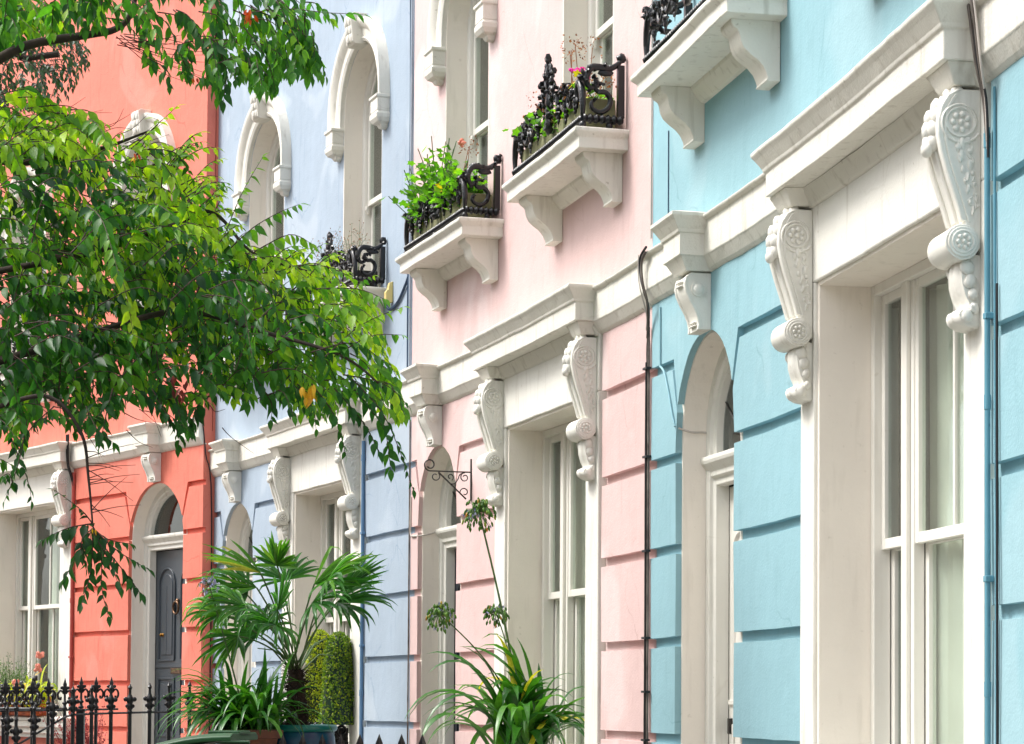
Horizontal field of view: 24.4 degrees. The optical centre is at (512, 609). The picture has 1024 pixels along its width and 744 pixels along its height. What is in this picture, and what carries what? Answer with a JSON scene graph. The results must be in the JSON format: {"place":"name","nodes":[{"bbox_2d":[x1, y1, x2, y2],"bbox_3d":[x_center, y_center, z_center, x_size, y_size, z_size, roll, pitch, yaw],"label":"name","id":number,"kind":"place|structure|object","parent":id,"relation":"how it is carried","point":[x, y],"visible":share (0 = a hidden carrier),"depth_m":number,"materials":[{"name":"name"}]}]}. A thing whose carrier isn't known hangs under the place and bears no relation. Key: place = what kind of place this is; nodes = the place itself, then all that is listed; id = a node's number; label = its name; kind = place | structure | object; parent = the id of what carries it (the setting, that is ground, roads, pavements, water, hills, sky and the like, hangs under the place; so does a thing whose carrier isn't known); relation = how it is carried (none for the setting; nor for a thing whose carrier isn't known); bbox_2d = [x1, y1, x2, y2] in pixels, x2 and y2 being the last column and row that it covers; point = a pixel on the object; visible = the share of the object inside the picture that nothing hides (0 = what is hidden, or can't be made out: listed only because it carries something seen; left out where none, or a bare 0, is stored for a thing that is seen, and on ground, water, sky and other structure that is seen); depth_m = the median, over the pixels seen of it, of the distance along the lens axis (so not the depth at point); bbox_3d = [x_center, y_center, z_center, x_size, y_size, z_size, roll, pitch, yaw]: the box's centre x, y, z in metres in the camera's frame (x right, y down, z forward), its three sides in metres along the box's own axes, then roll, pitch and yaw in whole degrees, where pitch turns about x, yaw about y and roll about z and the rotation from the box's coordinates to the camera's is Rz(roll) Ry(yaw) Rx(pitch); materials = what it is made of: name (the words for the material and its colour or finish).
{"place":"outdoors","nodes":[
{"label":"outdoors","id":0,"kind":"place"},
{"bbox_2d":[0,0,415,626],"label":"street tree","id":1,"kind":"object","parent":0,"point":[202,300],"visible":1,"depth_m":11.26,"materials":[{"name":"green plant"}]},
{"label":"pavement","id":2,"kind":"structure","parent":0,"visible":0},
{"bbox_2d":[1,710,9,743],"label":"gate post","id":3,"kind":"object","parent":2,"relation":"on","point":[2,729],"visible":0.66,"depth_m":19.05,"materials":[{"name":"black metal"}]},
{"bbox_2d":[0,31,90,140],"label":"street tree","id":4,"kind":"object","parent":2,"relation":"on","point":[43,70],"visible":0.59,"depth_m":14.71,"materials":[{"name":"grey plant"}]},
{"bbox_2d":[0,676,118,743],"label":"iron railing","id":5,"kind":"object","parent":2,"relation":"on","point":[32,690],"visible":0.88,"depth_m":19.28,"materials":[{"name":"black metal"}]},
{"bbox_2d":[40,701,108,743],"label":"red shrub","id":6,"kind":"object","parent":2,"relation":"on","point":[86,734],"visible":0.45,"depth_m":22.35,"materials":[{"name":"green plant"}]},
{"bbox_2d":[76,709,85,743],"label":"gate post","id":7,"kind":"object","parent":2,"relation":"on","point":[80,729],"visible":0.81,"depth_m":18.35,"materials":[{"name":"black metal"}]},
{"bbox_2d":[1,681,195,743],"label":"iron railing","id":8,"kind":"object","parent":2,"relation":"on","point":[73,701],"visible":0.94,"depth_m":17.87,"materials":[{"name":"black metal"}]},
{"bbox_2d":[156,730,257,743],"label":"wheelie bin","id":9,"kind":"object","parent":2,"relation":"on","point":[225,736],"visible":1,"depth_m":15.65,"materials":[{"name":"green plastic"}]},
{"bbox_2d":[279,734,425,743],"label":"iron railing","id":10,"kind":"object","parent":2,"relation":"on","point":[359,740],"visible":1,"depth_m":13.87,"materials":[{"name":"black metal"}]},
{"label":"ground","id":11,"kind":"structure","parent":0,"visible":0},
{"bbox_2d":[0,0,219,743],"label":"terraced house","id":12,"kind":"structure","parent":11,"relation":"on","point":[164,525],"depth_m":24.45,"materials":[{"name":"red paint"}]},
{"bbox_2d":[0,675,60,715],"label":"window box","id":13,"kind":"object","parent":12,"relation":"on","point":[22,704],"visible":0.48,"depth_m":25.77,"materials":[{"name":"orange ceramic"}]},
{"bbox_2d":[0,653,37,695],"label":"shrub","id":14,"kind":"object","parent":13,"relation":"in","point":[11,677],"visible":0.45,"depth_m":26.43,"materials":[{"name":"green plant"}]},
{"bbox_2d":[1,651,56,706],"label":"flowering plant","id":15,"kind":"object","parent":13,"relation":"in","point":[39,655],"visible":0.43,"depth_m":25.61,"materials":[{"name":"yellow plant"}]},
{"bbox_2d":[24,196,46,357],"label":"arched window","id":16,"kind":"structure","parent":12,"relation":"in","point":[43,270],"depth_m":27.11,"materials":[{"name":"white glass"}]},
{"bbox_2d":[14,508,59,711],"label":"window","id":17,"kind":"structure","parent":12,"relation":"in","point":[37,574],"depth_m":27.09,"materials":[{"name":"white glass"}]},
{"bbox_2d":[138,139,166,330],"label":"arched window","id":18,"kind":"structure","parent":12,"relation":"in","point":[149,162],"depth_m":24.52,"materials":[{"name":"white glass"}]},
{"bbox_2d":[154,549,184,743],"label":"door","id":19,"kind":"structure","parent":12,"relation":"in","point":[169,580],"depth_m":24.02,"materials":[{"name":"grey paint"}]},
{"bbox_2d":[207,0,415,743],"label":"terraced house","id":20,"kind":"structure","parent":11,"relation":"on","point":[339,147],"depth_m":19.82,"materials":[{"name":"paint"}]},
{"bbox_2d":[250,585,254,690],"bbox_3d":[-2.351,0.732,22.362,0.054,2.020,0.734,1,-2,-25],"label":"door","id":21,"kind":"structure","parent":20,"relation":"in","point":[252,664],"depth_m":22.68,"materials":[{"name":"white paint"}]},
{"bbox_2d":[265,130,283,303],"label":"arched window","id":22,"kind":"structure","parent":20,"relation":"in","point":[274,201],"depth_m":22.21,"materials":[{"name":"white glass"}]},
{"bbox_2d":[309,722,348,743],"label":"window box","id":23,"kind":"object","parent":20,"relation":"on","point":[342,731],"visible":0.04,"depth_m":19.22,"materials":[{"name":"black metal"}]},
{"bbox_2d":[305,629,330,723],"bbox_3d":[-1.604,0.560,19.733,0.322,0.813,0.320,0,-2,0],"label":"topiary","id":24,"kind":"object","parent":23,"relation":"on","point":[317,662],"visible":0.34,"depth_m":19.65,"materials":[{"name":"green plant"}]},
{"bbox_2d":[316,630,354,724],"bbox_3d":[-1.411,0.550,19.133,0.355,0.766,0.352,0,-2,0],"label":"topiary","id":25,"kind":"object","parent":23,"relation":"on","point":[337,698],"visible":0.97,"depth_m":19.05,"materials":[{"name":"green plant"}]},
{"bbox_2d":[319,490,350,743],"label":"window","id":26,"kind":"structure","parent":20,"relation":"in","point":[333,523],"depth_m":20.78,"materials":[{"name":"white glass"}]},
{"bbox_2d":[337,270,377,285],"bbox_3d":[-1.346,-2.570,19.139,0.173,0.148,1.149,1,-2,-21],"label":"planter trough","id":27,"kind":"object","parent":20,"relation":"on","point":[358,275],"visible":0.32,"depth_m":18.61,"materials":[{"name":"black metal"}]},
{"bbox_2d":[312,220,367,279],"bbox_3d":[-1.388,-2.880,19.158,0.322,0.515,0.943,1,-2,-23],"label":"wild plant","id":28,"kind":"object","parent":27,"relation":"on","point":[346,244],"visible":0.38,"depth_m":19.02,"materials":[{"name":"green plant"}]},
{"bbox_2d":[361,58,381,286],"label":"arched window","id":29,"kind":"structure","parent":20,"relation":"in","point":[371,134],"depth_m":19.70,"materials":[{"name":"white glass"}]},
{"bbox_2d":[384,282,392,302],"bbox_3d":[-0.963,-2.459,18.394,0.060,0.172,0.050,1,-2,-20],"label":"alarm box","id":30,"kind":"object","parent":20,"relation":"attached to","point":[388,293],"visible":0.76,"depth_m":18.37,"materials":[{"name":"yellow plastic"}]},
{"bbox_2d":[395,0,657,743],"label":"terraced house","id":31,"kind":"structure","parent":11,"relation":"on","point":[530,374],"depth_m":15.37,"materials":[{"name":"pink paint"}]},
{"bbox_2d":[424,459,471,500],"bbox_3d":[-0.448,-0.903,16.387,0.345,0.290,0.016,1,-2,-18],"label":"hanging bracket","id":32,"kind":"object","parent":31,"relation":"attached to","point":[460,475],"visible":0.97,"depth_m":16.41,"materials":[{"name":"black metal"}]},
{"bbox_2d":[414,193,491,239],"bbox_3d":[-0.428,-2.683,16.567,0.179,0.190,1.329,1,-2,-18],"label":"planter trough","id":33,"kind":"object","parent":31,"relation":"on","point":[479,197],"visible":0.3,"depth_m":16.13,"materials":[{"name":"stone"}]},
{"bbox_2d":[380,135,487,231],"bbox_3d":[-0.479,-3.019,16.543,0.527,0.633,1.421,1,-2,-23],"label":"geranium","id":34,"kind":"object","parent":33,"relation":"in","point":[447,172],"visible":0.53,"depth_m":16.50,"materials":[{"name":"green plant"}]},
{"bbox_2d":[454,550,459,743],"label":"door","id":35,"kind":"structure","parent":31,"relation":"in","point":[457,586],"depth_m":17.60,"materials":[{"name":"blue paint"}]},
{"bbox_2d":[466,0,488,193],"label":"arched window","id":36,"kind":"structure","parent":31,"relation":"in","point":[477,48],"depth_m":17.23,"materials":[{"name":"white glass"}]},
{"bbox_2d":[541,419,585,743],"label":"window","id":37,"kind":"structure","parent":31,"relation":"in","point":[563,493],"depth_m":15.34,"materials":[{"name":"white glass"}]},
{"bbox_2d":[522,98,614,161],"bbox_3d":[0.322,-2.772,14.066,0.179,0.190,1.369,1,-2,-15],"label":"planter trough","id":38,"kind":"object","parent":31,"relation":"on","point":[599,104],"visible":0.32,"depth_m":13.67,"materials":[{"name":"stone"}]},
{"bbox_2d":[502,34,616,141],"bbox_3d":[0.300,-3.079,14.027,0.396,0.546,1.330,1,-2,-22],"label":"geranium","id":39,"kind":"object","parent":38,"relation":"in","point":[518,129],"visible":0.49,"depth_m":13.90,"materials":[{"name":"green plant"}]},
{"bbox_2d":[587,0,612,98],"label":"arched window","id":40,"kind":"structure","parent":31,"relation":"in","point":[600,12],"depth_m":14.64,"materials":[{"name":"white glass"}]},
{"bbox_3d":[0.055,1.088,14.819,0.320,0.250,0.320,0,-2,0],"label":"flower pot","id":41,"kind":"object","parent":31,"relation":"on","visible":0},
{"bbox_2d":[404,497,584,743],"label":"agapanthus","id":42,"kind":"object","parent":41,"relation":"in","point":[518,716],"visible":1,"depth_m":14.74,"materials":[{"name":"green plant"}]},
{"bbox_2d":[630,0,1023,743],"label":"terraced house","id":43,"kind":"structure","parent":11,"relation":"on","point":[834,272],"depth_m":10.17,"materials":[{"name":"paint"}]},
{"bbox_2d":[727,486,739,743],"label":"door","id":44,"kind":"structure","parent":43,"relation":"in","point":[734,535],"depth_m":12.25,"materials":[{"name":"white paint"}]},
{"bbox_2d":[871,258,963,743],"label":"window","id":45,"kind":"structure","parent":43,"relation":"in","point":[917,361],"depth_m":9.76,"materials":[{"name":"white glass"}]},
{"bbox_3d":[-1.582,1.756,17.346,0.440,0.782,0.440,0,-2,0],"label":"pot stand","id":46,"kind":"object","parent":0,"visible":0},
{"bbox_2d":[277,724,336,743],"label":"flower pot","id":47,"kind":"object","parent":46,"relation":"on","point":[313,733],"visible":0.57,"depth_m":17.12,"materials":[{"name":"teal ceramic"}]},
{"bbox_2d":[180,530,397,724],"bbox_3d":[-1.660,0.176,17.173,1.447,1.503,1.332,-1,-3,41],"label":"fan palm","id":48,"kind":"object","parent":47,"relation":"in","point":[252,624],"visible":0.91,"depth_m":17.16,"materials":[{"name":"green plant"}]},
{"bbox_3d":[-1.897,1.677,16.948,0.320,0.907,0.320,0,-2,0],"label":"plinth","id":49,"kind":"object","parent":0,"visible":0},
{"bbox_2d":[216,729,282,743],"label":"flower pot","id":50,"kind":"object","parent":49,"relation":"on","point":[269,737],"visible":0.36,"depth_m":16.80,"materials":[{"name":"ceramic"}]},
{"bbox_2d":[155,576,334,740],"bbox_3d":[-1.933,0.422,17.037,1.326,1.319,1.240,0,-2,0],"label":"agapanthus","id":51,"kind":"object","parent":50,"relation":"in","point":[259,708],"visible":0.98,"depth_m":16.87,"materials":[{"name":"green plant"}]}
]}

